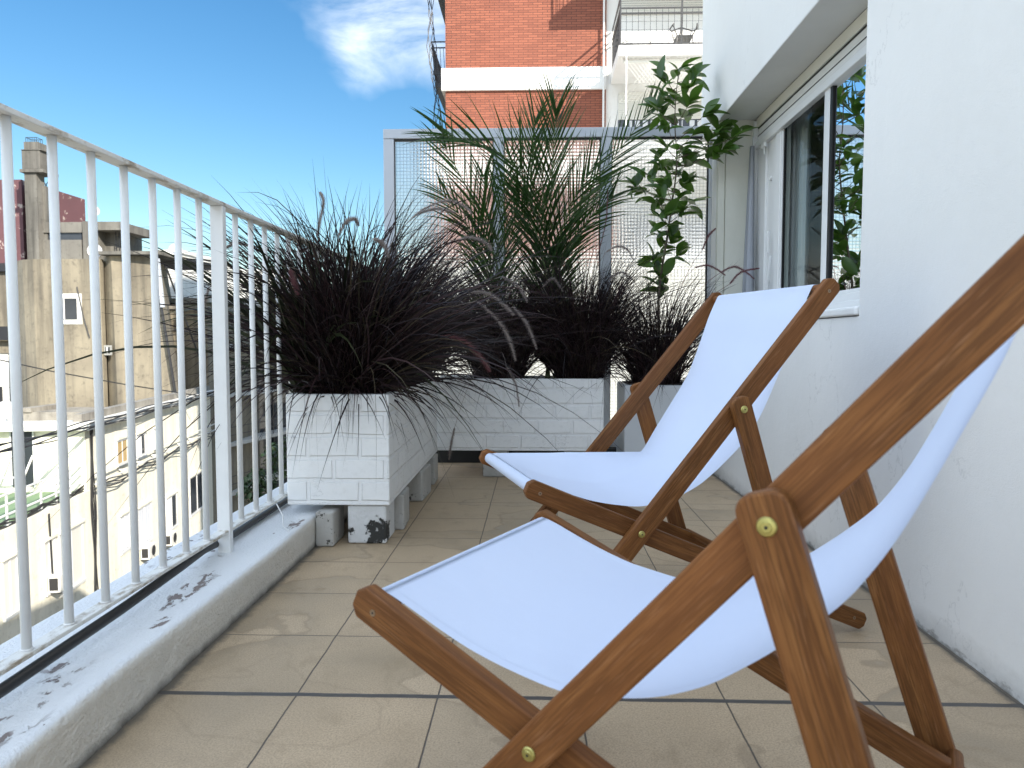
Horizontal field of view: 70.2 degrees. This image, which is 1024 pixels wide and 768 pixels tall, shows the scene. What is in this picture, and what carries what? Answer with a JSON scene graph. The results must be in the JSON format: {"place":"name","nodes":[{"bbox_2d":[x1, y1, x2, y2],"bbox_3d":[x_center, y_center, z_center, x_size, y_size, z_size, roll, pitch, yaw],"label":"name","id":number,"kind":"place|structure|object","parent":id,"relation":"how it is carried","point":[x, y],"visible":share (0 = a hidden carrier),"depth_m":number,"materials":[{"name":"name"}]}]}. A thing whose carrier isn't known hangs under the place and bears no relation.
{"place":"outdoors","nodes":[
{"label":"outdoors","id":0,"kind":"place"},
{"bbox_2d":[0,0,445,270],"label":"sky","id":1,"kind":"structure","parent":0,"point":[217,99],"materials":[{"name":"blue"}]},
{"bbox_2d":[236,437,286,502],"bbox_3d":[-6.318,12.766,26.759,6.513,22.983,5.214,-2,4,-29],"label":"street tree","id":2,"kind":"object","parent":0,"point":[248,489],"visible":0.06,"depth_m":25.36,"materials":[{"name":"green plant"}]},
{"bbox_2d":[483,451,508,476],"bbox_3d":[-0.096,0.470,4.441,0.150,0.156,0.200,0,3,2],"label":"concrete block","id":3,"kind":"object","parent":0,"point":[488,471],"depth_m":4.34,"materials":[{"name":"white concrete"}]},
{"bbox_2d":[426,0,702,128],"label":"brick apartment building","id":4,"kind":"structure","parent":0,"point":[499,51],"depth_m":20.45,"materials":[{"name":"red brick"}]},
{"bbox_2d":[618,119,700,126],"bbox_3d":[5.597,-6.737,20.487,5.220,1.370,0.061,0,3,2],"label":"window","id":5,"kind":"structure","parent":4,"relation":"in","point":[692,122],"depth_m":20.48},
{"bbox_2d":[669,23,697,41],"bbox_3d":[4.493,-9.043,19.140,0.751,0.857,0.553,0,3,2],"label":"garden chair","id":6,"kind":"object","parent":4,"relation":"on","point":[677,38],"visible":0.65,"depth_m":19.06,"materials":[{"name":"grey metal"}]},
{"label":"ground","id":7,"kind":"structure","parent":0,"visible":0},
{"bbox_2d":[0,179,85,420],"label":"pink wall building","id":8,"kind":"structure","parent":7,"relation":"on","point":[71,208],"depth_m":43.54,"materials":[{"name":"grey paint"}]},
{"bbox_2d":[0,386,214,644],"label":"cream apartment house","id":9,"kind":"structure","parent":7,"relation":"on","point":[42,493],"depth_m":26.34,"materials":[{"name":"white paint"}]},
{"bbox_2d":[0,401,11,420],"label":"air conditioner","id":10,"kind":"object","parent":9,"relation":"attached to","point":[5,409],"visible":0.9,"depth_m":33.84,"materials":[{"name":"metal"}]},
{"bbox_2d":[1,555,19,622],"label":"window","id":11,"kind":"structure","parent":9,"relation":"in","point":[9,568],"depth_m":21.12,"materials":[{"name":"white metal"}]},
{"bbox_2d":[1,431,35,487],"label":"window","id":12,"kind":"structure","parent":9,"relation":"in","point":[30,466],"depth_m":25.85,"materials":[{"name":"white metal"}]},
{"bbox_2d":[43,537,56,596],"bbox_3d":[-14.878,5.872,23.480,0.130,1.755,0.749,0,3,-8],"label":"window","id":13,"kind":"structure","parent":9,"relation":"in","point":[46,545],"depth_m":23.34,"materials":[{"name":"white metal"}]},
{"bbox_2d":[48,569,62,593],"bbox_3d":[-14.719,6.417,23.704,0.440,0.610,0.803,0,3,-8],"label":"air conditioner","id":14,"kind":"object","parent":9,"relation":"attached to","point":[55,583],"visible":0.5,"depth_m":23.32,"materials":[{"name":"grey metal"}]},
{"bbox_2d":[58,522,86,597],"bbox_3d":[-15.092,5.985,25.010,0.130,2.112,1.791,0,3,-8],"label":"window","id":15,"kind":"structure","parent":9,"relation":"in","point":[77,533],"depth_m":25.42,"materials":[{"name":"white metal"}]},
{"bbox_2d":[0,359,199,395],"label":"overhead wire","id":16,"kind":"object","parent":9,"relation":"attached to","point":[103,380],"visible":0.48,"depth_m":35.21,"materials":[{"name":"black rubber"}]},
{"bbox_2d":[115,438,127,466],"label":"window","id":17,"kind":"structure","parent":9,"relation":"in","point":[120,445],"depth_m":29.37,"materials":[{"name":"white metal"}]},
{"bbox_2d":[119,513,130,554],"bbox_3d":[-15.745,6.052,29.681,0.130,1.555,1.120,0,3,-8],"label":"window","id":18,"kind":"structure","parent":9,"relation":"in","point":[124,521],"depth_m":29.61,"materials":[{"name":"white metal"}]},
{"bbox_2d":[136,432,146,459],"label":"window","id":19,"kind":"structure","parent":9,"relation":"in","point":[141,441],"depth_m":31.46,"materials":[{"name":"white metal"}]},
{"bbox_2d":[138,502,152,549],"bbox_3d":[-16.049,6.161,31.858,0.130,1.763,1.661,0,3,-8],"label":"window","id":20,"kind":"structure","parent":9,"relation":"in","point":[144,513],"depth_m":31.88,"materials":[{"name":"white metal"}]},
{"bbox_2d":[141,542,155,560],"bbox_3d":[-15.833,7.285,31.714,0.440,0.610,0.803,0,3,-8],"label":"air conditioner","id":21,"kind":"object","parent":9,"relation":"attached to","point":[148,550],"visible":0.98,"depth_m":31.40,"materials":[{"name":"grey metal"}]},
{"bbox_2d":[153,429,155,448],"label":"window","id":22,"kind":"structure","parent":9,"relation":"in","point":[154,439],"depth_m":33.07,"materials":[{"name":"white metal"}]},
{"bbox_2d":[166,530,176,546],"bbox_3d":[-16.238,7.339,34.608,0.440,0.610,0.803,0,3,-8],"label":"air conditioner","id":23,"kind":"object","parent":9,"relation":"attached to","point":[171,537],"visible":0.87,"depth_m":34.36,"materials":[{"name":"grey metal"}]},
{"bbox_2d":[165,493,178,531],"bbox_3d":[-16.553,6.239,35.463,0.130,1.691,1.633,0,3,-8],"label":"window","id":24,"kind":"structure","parent":9,"relation":"in","point":[171,503],"depth_m":35.44,"materials":[{"name":"white metal"}]},
{"bbox_2d":[189,471,202,517],"bbox_3d":[-17.149,5.914,39.701,0.130,2.095,2.713,0,3,-8],"label":"window","id":25,"kind":"structure","parent":9,"relation":"in","point":[195,499],"depth_m":39.43,"materials":[{"name":"white metal"}]},
{"bbox_2d":[17,251,227,420],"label":"concrete tower","id":26,"kind":"structure","parent":7,"relation":"on","point":[36,326],"depth_m":38.50,"materials":[{"name":"beige concrete"}]},
{"bbox_2d":[19,137,58,258],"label":"concrete chimney","id":27,"kind":"object","parent":26,"relation":"on","point":[34,163],"visible":0.85,"depth_m":41.00,"materials":[{"name":"beige concrete"}]},
{"bbox_2d":[63,294,82,323],"bbox_3d":[-23.314,-3.936,38.240,1.502,1.599,0.100,0,3,2],"label":"window","id":28,"kind":"structure","parent":26,"relation":"in","point":[72,313],"depth_m":38.22,"materials":[{"name":"white metal"}]},
{"bbox_2d":[87,245,101,255],"bbox_3d":[-21.783,-6.856,38.100,0.530,0.936,0.525,2,4,27],"label":"satellite dish","id":29,"kind":"object","parent":26,"relation":"on","point":[99,248],"visible":0.11,"depth_m":38.14,"materials":[{"name":"metal"}]},
{"bbox_2d":[43,221,149,259],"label":"rooftop room","id":30,"kind":"object","parent":26,"relation":"on","point":[74,240],"visible":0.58,"depth_m":41.53,"materials":[{"name":"beige concrete"}]},
{"bbox_2d":[48,233,82,239],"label":"strip window","id":31,"kind":"structure","parent":30,"relation":"in","point":[64,236],"depth_m":41.54,"materials":[{"name":"grey glass"}]},
{"bbox_2d":[115,232,119,250],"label":"roof ladder","id":32,"kind":"object","parent":30,"relation":"attached to","point":[116,241],"visible":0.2,"depth_m":42.52,"materials":[{"name":"grey metal"}]},
{"bbox_2d":[104,345,111,354],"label":"window","id":33,"kind":"structure","parent":26,"relation":"in","point":[106,347],"depth_m":38.47,"materials":[{"name":"white metal"}]},
{"bbox_2d":[169,244,174,254],"bbox_3d":[-18.293,-7.206,39.691,0.511,0.884,0.507,1,4,20],"label":"satellite dish","id":34,"kind":"object","parent":26,"relation":"on","point":[171,248],"visible":0.22,"depth_m":39.63,"materials":[{"name":"metal"}]},
{"bbox_2d":[160,250,227,297],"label":"white house","id":35,"kind":"structure","parent":7,"relation":"on","point":[188,289],"depth_m":53.57,"materials":[{"name":"white paint"}]},
{"bbox_2d":[169,305,260,522],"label":"grey house","id":36,"kind":"structure","parent":7,"relation":"on","point":[190,382],"depth_m":44.11,"materials":[{"name":"grey concrete"}]},
{"bbox_2d":[170,298,288,495],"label":"glazed balcony block","id":37,"kind":"structure","parent":7,"relation":"on","point":[274,437],"depth_m":51.42,"materials":[{"name":"grey metal"}]},
{"bbox_2d":[227,267,262,299],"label":"white house","id":38,"kind":"structure","parent":7,"relation":"on","point":[229,270],"depth_m":63.42,"materials":[{"name":"white paint"}]},
{"bbox_2d":[699,0,1023,704],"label":"terrace building","id":39,"kind":"structure","parent":7,"relation":"on","point":[874,168],"depth_m":2.22,"materials":[{"name":"paint"}]},
{"bbox_2d":[80,463,1023,767],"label":"terrace floor","id":40,"kind":"structure","parent":39,"relation":"on","point":[300,665],"depth_m":1.66,"materials":[{"name":"tile"}]},
{"bbox_2d":[0,482,347,767],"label":"kerb","id":41,"kind":"structure","parent":40,"relation":"on","point":[80,705],"depth_m":1.71,"materials":[{"name":"paint"}]},
{"bbox_2d":[0,496,287,698],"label":"drain hose","id":42,"kind":"object","parent":41,"relation":"on","point":[25,674],"visible":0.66,"depth_m":1.69,"materials":[{"name":"black rubber"}]},
{"bbox_2d":[0,103,363,675],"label":"terrace railing","id":43,"kind":"object","parent":41,"relation":"on","point":[226,524],"visible":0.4,"depth_m":1.83,"materials":[{"name":"metal"}]},
{"bbox_2d":[276,503,289,530],"bbox_3d":[-0.851,0.494,2.714,0.020,0.070,0.171,-2,4,-29],"label":"cable tie","id":44,"kind":"object","parent":41,"relation":"on","point":[282,518],"visible":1,"depth_m":2.73,"materials":[{"name":"white plastic"}]},
{"bbox_2d":[316,505,343,545],"bbox_3d":[-0.735,0.567,2.948,0.072,0.138,0.170,0,3,2],"label":"concrete block","id":45,"kind":"object","parent":40,"relation":"on","point":[329,525],"depth_m":2.87,"materials":[{"name":"white concrete"}]},
{"bbox_2d":[348,500,394,542],"bbox_3d":[-0.576,0.556,2.999,0.155,0.155,0.178,0,3,2],"label":"concrete block","id":46,"kind":"object","parent":40,"relation":"on","point":[371,523],"depth_m":2.91,"materials":[{"name":"white concrete"}]},
{"bbox_2d":[286,379,436,504],"bbox_3d":[-0.668,0.220,3.590,0.410,0.442,1.415,0,3,2],"label":"brick planter","id":47,"kind":"object","parent":46,"relation":"on","point":[389,470],"visible":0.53,"depth_m":2.89,"materials":[{"name":"brick"}]},
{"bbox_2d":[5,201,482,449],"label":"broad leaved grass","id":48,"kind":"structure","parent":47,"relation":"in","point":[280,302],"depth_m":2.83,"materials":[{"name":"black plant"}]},
{"bbox_2d":[53,159,635,520],"bbox_3d":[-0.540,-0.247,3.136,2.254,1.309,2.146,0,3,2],"label":"fountain grass","id":49,"kind":"object","parent":47,"relation":"in","point":[381,358],"depth_m":2.85,"materials":[{"name":"black plant"}]},
{"bbox_2d":[341,246,561,405],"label":"fountain grass","id":50,"kind":"object","parent":47,"relation":"in","point":[526,323],"depth_m":3.83,"materials":[{"name":"black plant"}]},
{"bbox_2d":[394,487,408,529],"bbox_3d":[-0.531,0.544,3.206,0.138,0.154,0.180,0,3,-1],"label":"concrete block","id":51,"kind":"object","parent":40,"relation":"on","point":[401,509],"depth_m":3.12,"materials":[{"name":"white concrete"}]},
{"bbox_2d":[406,464,430,500],"bbox_3d":[-0.522,0.509,3.795,0.160,0.154,0.240,0,3,4],"label":"concrete block","id":52,"kind":"object","parent":40,"relation":"on","point":[419,485],"depth_m":3.68,"materials":[{"name":"white concrete"}]},
{"bbox_2d":[426,453,437,484],"bbox_3d":[-0.502,0.486,4.184,0.135,0.154,0.180,0,3,1],"label":"concrete block","id":53,"kind":"object","parent":40,"relation":"on","point":[433,461],"depth_m":4.10,"materials":[{"name":"white concrete"}]},
{"bbox_2d":[383,126,712,462],"bbox_3d":[0.301,-0.579,4.832,2.305,2.204,0.130,0,3,2],"label":"glass screen","id":54,"kind":"object","parent":40,"relation":"on","point":[403,168],"visible":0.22,"depth_m":4.83,"materials":[{"name":"glass"}]},
{"bbox_2d":[616,381,682,451],"bbox_3d":[0.883,0.266,4.533,0.420,0.554,0.410,0,3,2],"label":"square pot","id":55,"kind":"object","parent":40,"relation":"on","point":[630,438],"visible":0.26,"depth_m":4.33,"materials":[{"name":"paint"}]},
{"bbox_2d":[534,228,759,418],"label":"fountain grass","id":56,"kind":"object","parent":55,"relation":"in","point":[676,371],"depth_m":4.31,"materials":[{"name":"black plant"}]},
{"bbox_2d":[619,55,758,353],"bbox_3d":[1.007,-0.987,4.345,0.738,1.919,0.598,0,3,2],"label":"citrus tree","id":57,"kind":"object","parent":55,"relation":"in","point":[673,206],"visible":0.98,"depth_m":4.32,"materials":[{"name":"green plant"}]},
{"bbox_2d":[479,278,866,628],"bbox_3d":[0.444,0.197,2.149,0.992,0.976,0.654,-1,3,-15],"label":"deck chair","id":58,"kind":"object","parent":40,"relation":"on","point":[705,428],"visible":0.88,"depth_m":2.11,"materials":[{"name":"white fabric"}]},
{"bbox_2d":[353,235,1023,767],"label":"deck chair","id":59,"kind":"object","parent":40,"relation":"on","point":[591,629],"visible":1,"depth_m":0.85,"materials":[{"name":"white fabric"}]},
{"bbox_3d":[0.399,0.470,4.435,0.160,0.156,0.180,0,3,2],"label":"concrete block","id":60,"kind":"object","parent":40,"relation":"on","visible":0},
{"bbox_2d":[437,375,603,450],"bbox_3d":[0.044,0.170,4.511,1.005,0.428,0.415,0,3,2],"label":"brick planter","id":61,"kind":"object","parent":60,"relation":"on","point":[565,430],"visible":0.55,"depth_m":4.30,"materials":[{"name":"brick"}]},
{"bbox_2d":[411,109,547,340],"bbox_3d":[-0.148,-0.792,4.312,0.919,1.618,0.386,-1,3,-12],"label":"young palm","id":62,"kind":"object","parent":61,"relation":"in","point":[492,232],"visible":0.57,"depth_m":4.30,"materials":[{"name":"green plant"}]},
{"bbox_2d":[420,240,624,459],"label":"fountain grass","id":63,"kind":"object","parent":61,"relation":"in","point":[523,351],"depth_m":4.26,"materials":[{"name":"black plant"}]},
{"bbox_2d":[404,68,681,378],"bbox_3d":[0.196,-0.936,4.327,1.723,1.901,0.458,0,3,-2],"label":"young palm","id":64,"kind":"object","parent":61,"relation":"on","point":[579,213],"visible":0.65,"depth_m":4.36,"materials":[{"name":"green plant"}]},
{"bbox_2d":[459,190,723,432],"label":"fountain grass","id":65,"kind":"object","parent":61,"relation":"in","point":[561,366],"depth_m":4.26,"materials":[{"name":"black plant"}]},
{"bbox_2d":[755,124,859,309],"bbox_3d":[1.453,-0.853,3.354,0.090,1.073,1.946,0,3,2],"label":"window frame","id":66,"kind":"structure","parent":39,"relation":"in","point":[769,164],"depth_m":4.07,"materials":[{"name":"white plastic"}]}
]}

